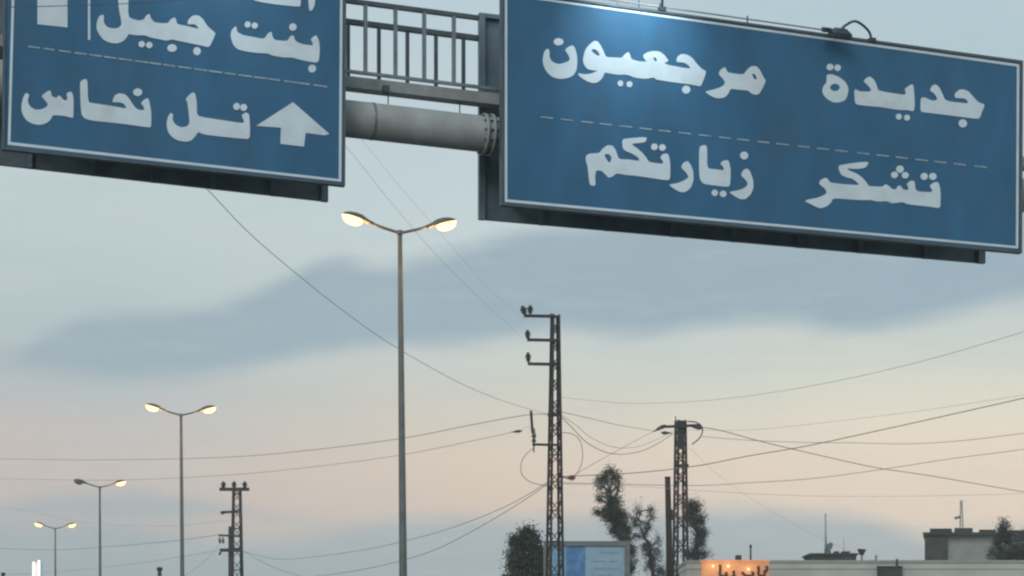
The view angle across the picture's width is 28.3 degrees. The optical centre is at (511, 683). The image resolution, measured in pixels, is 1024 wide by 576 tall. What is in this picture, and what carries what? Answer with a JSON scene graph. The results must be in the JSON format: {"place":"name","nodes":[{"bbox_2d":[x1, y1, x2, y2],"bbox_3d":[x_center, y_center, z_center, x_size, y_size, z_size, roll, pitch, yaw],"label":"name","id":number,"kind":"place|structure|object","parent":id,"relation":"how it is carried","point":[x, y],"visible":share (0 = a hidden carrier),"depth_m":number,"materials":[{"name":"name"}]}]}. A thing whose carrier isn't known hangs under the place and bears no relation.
{"place":"outdoors","nodes":[
{"label":"outdoors","id":0,"kind":"place"},
{"bbox_2d":[0,0,186,7],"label":"wire","id":1,"kind":"object","parent":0,"point":[90,4],"visible":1,"depth_m":10.27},
{"bbox_2d":[0,0,1023,575],"label":"sky","id":2,"kind":"structure","parent":0,"point":[118,297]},
{"bbox_2d":[923,528,1023,559],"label":"stepped roof building","id":3,"kind":"structure","parent":0,"point":[956,544],"depth_m":98.00,"materials":[{"name":"concrete"}]},
{"bbox_2d":[954,500,963,527],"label":"lattice aerial","id":4,"kind":"object","parent":3,"relation":"on","point":[961,504],"visible":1,"depth_m":98.78,"materials":[{"name":"grey metal"}]},
{"label":"ground","id":5,"kind":"structure","parent":0,"visible":0},
{"bbox_2d":[499,520,545,575],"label":"bushy tree","id":6,"kind":"object","parent":5,"relation":"on","point":[524,557],"visible":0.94,"depth_m":69.72,"materials":[{"name":"green plant"}]},
{"bbox_2d":[543,541,629,575],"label":"notice board","id":7,"kind":"object","parent":5,"relation":"on","point":[596,558],"visible":0.99,"depth_m":64.00,"materials":[{"name":"blue metal"}]},
{"bbox_2d":[590,460,644,575],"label":"eucalyptus tree","id":8,"kind":"object","parent":5,"relation":"on","point":[615,516],"visible":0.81,"depth_m":83.89,"materials":[{"name":"green plant"}]},
{"bbox_2d":[628,496,665,575],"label":"sparse tree","id":9,"kind":"object","parent":5,"relation":"on","point":[649,554],"visible":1,"depth_m":87.93,"materials":[{"name":"green plant"}]},
{"bbox_2d":[665,476,672,575],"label":"wooden pole","id":10,"kind":"object","parent":5,"relation":"on","point":[669,519],"visible":1,"depth_m":73.90,"materials":[{"name":"brown wood"}]},
{"bbox_2d":[653,416,702,575],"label":"power pole","id":11,"kind":"object","parent":5,"relation":"on","point":[680,428],"visible":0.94,"depth_m":79.85,"materials":[{"name":"metal"}]},
{"bbox_2d":[558,411,651,430],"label":"wire","id":12,"kind":"object","parent":11,"relation":"attached to","point":[603,421],"visible":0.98,"depth_m":66.33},
{"bbox_2d":[697,455,873,560],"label":"wire","id":13,"kind":"object","parent":11,"relation":"attached to","point":[777,514],"visible":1,"depth_m":77.11,"materials":[{"name":"metal"}]},
{"bbox_2d":[701,433,1023,443],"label":"wire","id":14,"kind":"object","parent":11,"relation":"attached to","point":[871,443],"visible":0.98,"depth_m":76.12,"materials":[{"name":"black metal"}]},
{"bbox_2d":[703,427,1022,491],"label":"wire","id":15,"kind":"object","parent":11,"relation":"attached to","point":[861,464],"visible":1,"depth_m":85.65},
{"bbox_2d":[755,395,1020,429],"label":"wire","id":16,"kind":"object","parent":11,"relation":"attached to","point":[891,414],"visible":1,"depth_m":68.53,"materials":[{"name":"metal"}]},
{"bbox_2d":[680,493,713,559],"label":"cypress like tree","id":17,"kind":"object","parent":5,"relation":"on","point":[696,521],"visible":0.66,"depth_m":85.91,"materials":[{"name":"green plant"}]},
{"bbox_2d":[674,560,1023,575],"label":"flat roof building","id":18,"kind":"structure","parent":5,"relation":"on","point":[869,568],"depth_m":75.96,"materials":[{"name":"concrete"}]},
{"bbox_2d":[700,560,769,575],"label":"lit shop sign","id":19,"kind":"object","parent":18,"relation":"attached to","point":[734,567],"visible":1,"depth_m":74.50,"materials":[{"name":"metal"}]},
{"bbox_2d":[735,555,741,559],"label":"camera box","id":20,"kind":"object","parent":19,"relation":"on","point":[738,557],"visible":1,"depth_m":74.53,"materials":[{"name":"metal"}]},
{"bbox_2d":[749,545,751,559],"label":"antenna mast","id":21,"kind":"object","parent":19,"relation":"on","point":[750,546],"visible":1,"depth_m":74.67,"materials":[{"name":"metal"}]},
{"bbox_2d":[802,551,857,559],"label":"roof room","id":22,"kind":"object","parent":18,"relation":"on","point":[842,555],"visible":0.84,"depth_m":79.00,"materials":[{"name":"grey concrete"}]},
{"bbox_2d":[825,513,826,552],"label":"antenna mast","id":23,"kind":"object","parent":22,"relation":"on","point":[825,535],"visible":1,"depth_m":79.37,"materials":[{"name":"grey metal"}]},
{"bbox_2d":[824,542,832,552],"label":"satellite dish","id":24,"kind":"object","parent":22,"relation":"on","point":[829,546],"visible":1,"depth_m":79.61,"materials":[{"name":"metal"}]},
{"bbox_2d":[857,549,865,559],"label":"roof aerial","id":25,"kind":"object","parent":18,"relation":"on","point":[861,551],"visible":0.78,"depth_m":76.67,"materials":[{"name":"grey metal"}]},
{"bbox_2d":[877,559,902,575],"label":"wall box","id":26,"kind":"object","parent":18,"relation":"attached to","point":[896,570],"visible":1,"depth_m":75.75,"materials":[{"name":"metal"}]},
{"bbox_2d":[982,516,1023,559],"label":"leafy tree","id":27,"kind":"object","parent":5,"relation":"on","point":[1012,550],"visible":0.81,"depth_m":89.89,"materials":[{"name":"green plant"}]},
{"bbox_3d":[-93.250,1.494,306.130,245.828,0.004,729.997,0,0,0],"label":"road","id":28,"kind":"structure","parent":0,"visible":0},
{"bbox_2d":[32,560,41,575],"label":"lit pylon","id":29,"kind":"object","parent":28,"relation":"on","point":[36,568],"visible":1,"depth_m":117.96,"materials":[{"name":"white paint"}]},
{"bbox_3d":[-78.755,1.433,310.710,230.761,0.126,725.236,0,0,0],"label":"pavement","id":30,"kind":"structure","parent":0,"visible":0},
{"bbox_2d":[218,526,241,575],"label":"power pole","id":31,"kind":"object","parent":30,"relation":"on","point":[230,549],"visible":1,"depth_m":104.67,"materials":[{"name":"metal"}]},
{"bbox_2d":[219,481,248,575],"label":"power pole","id":32,"kind":"object","parent":30,"relation":"on","point":[233,489],"visible":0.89,"depth_m":105.78,"materials":[{"name":"metal"}]},
{"bbox_2d":[0,535,214,549],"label":"wire","id":33,"kind":"object","parent":32,"relation":"attached to","point":[113,546],"visible":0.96,"depth_m":119.56,"materials":[{"name":"black metal"}]},
{"bbox_2d":[5,550,215,574],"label":"wire","id":34,"kind":"object","parent":32,"relation":"attached to","point":[110,566],"visible":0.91,"depth_m":120.26,"materials":[{"name":"black metal"}]},
{"bbox_2d":[4,507,228,525],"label":"wire","id":35,"kind":"object","parent":32,"relation":"attached to","point":[111,524],"visible":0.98,"depth_m":122.36,"materials":[{"name":"metal"}]},
{"bbox_2d":[244,482,546,559],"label":"wire","id":36,"kind":"object","parent":32,"relation":"attached to","point":[414,538],"visible":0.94,"depth_m":71.11,"materials":[{"name":"black metal"}]},
{"bbox_2d":[0,0,1023,248],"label":"sign gantry","id":37,"kind":"object","parent":30,"relation":"on","point":[418,126],"visible":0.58,"depth_m":20.10,"materials":[{"name":"metal"}]},
{"bbox_2d":[0,0,345,202],"bbox_3d":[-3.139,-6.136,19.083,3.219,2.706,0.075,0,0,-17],"label":"road sign","id":38,"kind":"object","parent":37,"relation":"attached to","point":[250,88],"visible":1,"depth_m":19.08,"materials":[{"name":"blue metal"}]},
{"bbox_2d":[478,0,1022,263],"bbox_3d":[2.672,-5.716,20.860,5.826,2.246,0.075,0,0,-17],"label":"road sign","id":39,"kind":"object","parent":37,"relation":"attached to","point":[615,110],"visible":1,"depth_m":20.78,"materials":[{"name":"blue metal"}]},
{"bbox_2d":[658,0,665,10],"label":"floodlight","id":40,"kind":"object","parent":39,"relation":"attached to","point":[661,8],"visible":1,"depth_m":20.45,"materials":[{"name":"grey metal"}]},
{"bbox_2d":[611,0,820,29],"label":"cable conduit","id":41,"kind":"object","parent":39,"relation":"attached to","point":[639,4],"visible":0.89,"depth_m":20.67,"materials":[{"name":"metal"}]},
{"bbox_2d":[821,20,875,41],"bbox_3d":[3.506,-6.745,20.966,0.714,0.253,0.196,0,0,-28],"label":"floodlight","id":42,"kind":"object","parent":39,"relation":"attached to","point":[842,32],"visible":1,"depth_m":20.84,"materials":[{"name":"black metal"}]},
{"bbox_2d":[512,305,575,575],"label":"power pole","id":43,"kind":"object","parent":30,"relation":"on","point":[552,364],"visible":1,"depth_m":57.91,"materials":[{"name":"metal"}]},
{"bbox_2d":[0,432,511,479],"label":"wire","id":44,"kind":"object","parent":43,"relation":"attached to","point":[308,467],"visible":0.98,"depth_m":69.36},
{"bbox_2d":[30,414,547,459],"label":"wire","id":45,"kind":"object","parent":43,"relation":"attached to","point":[309,450],"visible":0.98,"depth_m":71.39,"materials":[{"name":"black metal"}]},
{"bbox_2d":[207,189,546,413],"bbox_3d":[-1.884,-7.131,42.000,0.012,1.103,32.547,0,0,11],"label":"wire","id":46,"kind":"object","parent":43,"relation":"attached to","point":[344,311],"visible":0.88,"depth_m":35.58,"materials":[{"name":"metal"}]},
{"bbox_2d":[347,148,519,335],"bbox_3d":[-1.030,-8.511,42.000,0.005,2.520,32.127,0,0,5],"label":"wire","id":47,"kind":"object","parent":43,"relation":"attached to","point":[422,239],"visible":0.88,"depth_m":34.93,"materials":[{"name":"metal"}]},
{"bbox_2d":[321,484,546,575],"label":"wire","id":48,"kind":"object","parent":43,"relation":"attached to","point":[446,544],"visible":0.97,"depth_m":65.75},
{"bbox_2d":[362,140,524,318],"bbox_3d":[-0.885,-8.833,42.000,0.004,3.095,32.105,0,0,5],"label":"wire","id":49,"kind":"object","parent":43,"relation":"attached to","point":[434,226],"visible":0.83,"depth_m":35.82,"materials":[{"name":"metal"}]},
{"bbox_2d":[520,448,545,485],"bbox_3d":[0.617,-6.173,58.000,0.753,1.100,0.021,0,0,0],"label":"wire","id":50,"kind":"object","parent":43,"relation":"hanging from","point":[521,472],"visible":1,"depth_m":57.99,"materials":[{"name":"black metal"}]},
{"bbox_2d":[558,432,582,475],"bbox_3d":[1.677,-6.502,58.000,0.700,1.328,0.021,0,0,0],"label":"wire","id":51,"kind":"object","parent":43,"relation":"attached to","point":[582,449],"visible":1,"depth_m":57.99,"materials":[{"name":"black metal"}]},
{"bbox_2d":[573,432,651,475],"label":"wire","id":52,"kind":"object","parent":43,"relation":"attached to","point":[613,452],"visible":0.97,"depth_m":67.80,"materials":[{"name":"black metal"}]},
{"bbox_2d":[562,415,668,447],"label":"wire","id":53,"kind":"object","parent":43,"relation":"attached to","point":[608,445],"visible":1,"depth_m":65.56,"materials":[{"name":"black metal"}]},
{"bbox_2d":[562,418,673,454],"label":"wire","id":54,"kind":"object","parent":43,"relation":"attached to","point":[612,453],"visible":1,"depth_m":65.29,"materials":[{"name":"black metal"}]},
{"bbox_2d":[562,332,1022,402],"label":"wire","id":55,"kind":"object","parent":43,"relation":"attached to","point":[833,381],"visible":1,"depth_m":42.16,"materials":[{"name":"metal"}]},
{"bbox_2d":[563,398,1023,476],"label":"wire","id":56,"kind":"object","parent":43,"relation":"attached to","point":[802,446],"visible":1,"depth_m":54.02,"materials":[{"name":"black metal"}]},
{"bbox_2d":[573,484,1023,496],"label":"wire","id":57,"kind":"object","parent":43,"relation":"attached to","point":[792,495],"visible":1,"depth_m":58.85,"materials":[{"name":"metal"}]},
{"bbox_2d":[576,449,1023,485],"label":"wire","id":58,"kind":"object","parent":43,"relation":"attached to","point":[798,479],"visible":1,"depth_m":56.67,"materials":[{"name":"black metal"}]},
{"bbox_3d":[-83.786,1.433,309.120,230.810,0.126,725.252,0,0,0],"label":"median","id":59,"kind":"structure","parent":0,"visible":0},
{"bbox_2d":[35,522,75,575],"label":"street lamp","id":60,"kind":"object","parent":59,"relation":"on","point":[38,524],"visible":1,"depth_m":154.86,"materials":[{"name":"metal"}]},
{"bbox_2d":[74,479,125,575],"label":"street lamp","id":61,"kind":"object","parent":59,"relation":"on","point":[81,482],"visible":1,"depth_m":122.08,"materials":[{"name":"metal"}]},
{"bbox_2d":[157,567,162,575],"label":"chimney pipe","id":62,"kind":"object","parent":59,"relation":"on","point":[159,569],"visible":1,"depth_m":94.92,"materials":[{"name":"metal"}]},
{"bbox_2d":[146,403,215,575],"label":"street lamp","id":63,"kind":"object","parent":59,"relation":"on","point":[156,407],"visible":1,"depth_m":89.21,"materials":[{"name":"metal"}]},
{"bbox_2d":[342,211,455,575],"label":"street lamp","id":64,"kind":"object","parent":59,"relation":"on","point":[358,219],"visible":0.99,"depth_m":53.05,"materials":[{"name":"metal"}]}
]}

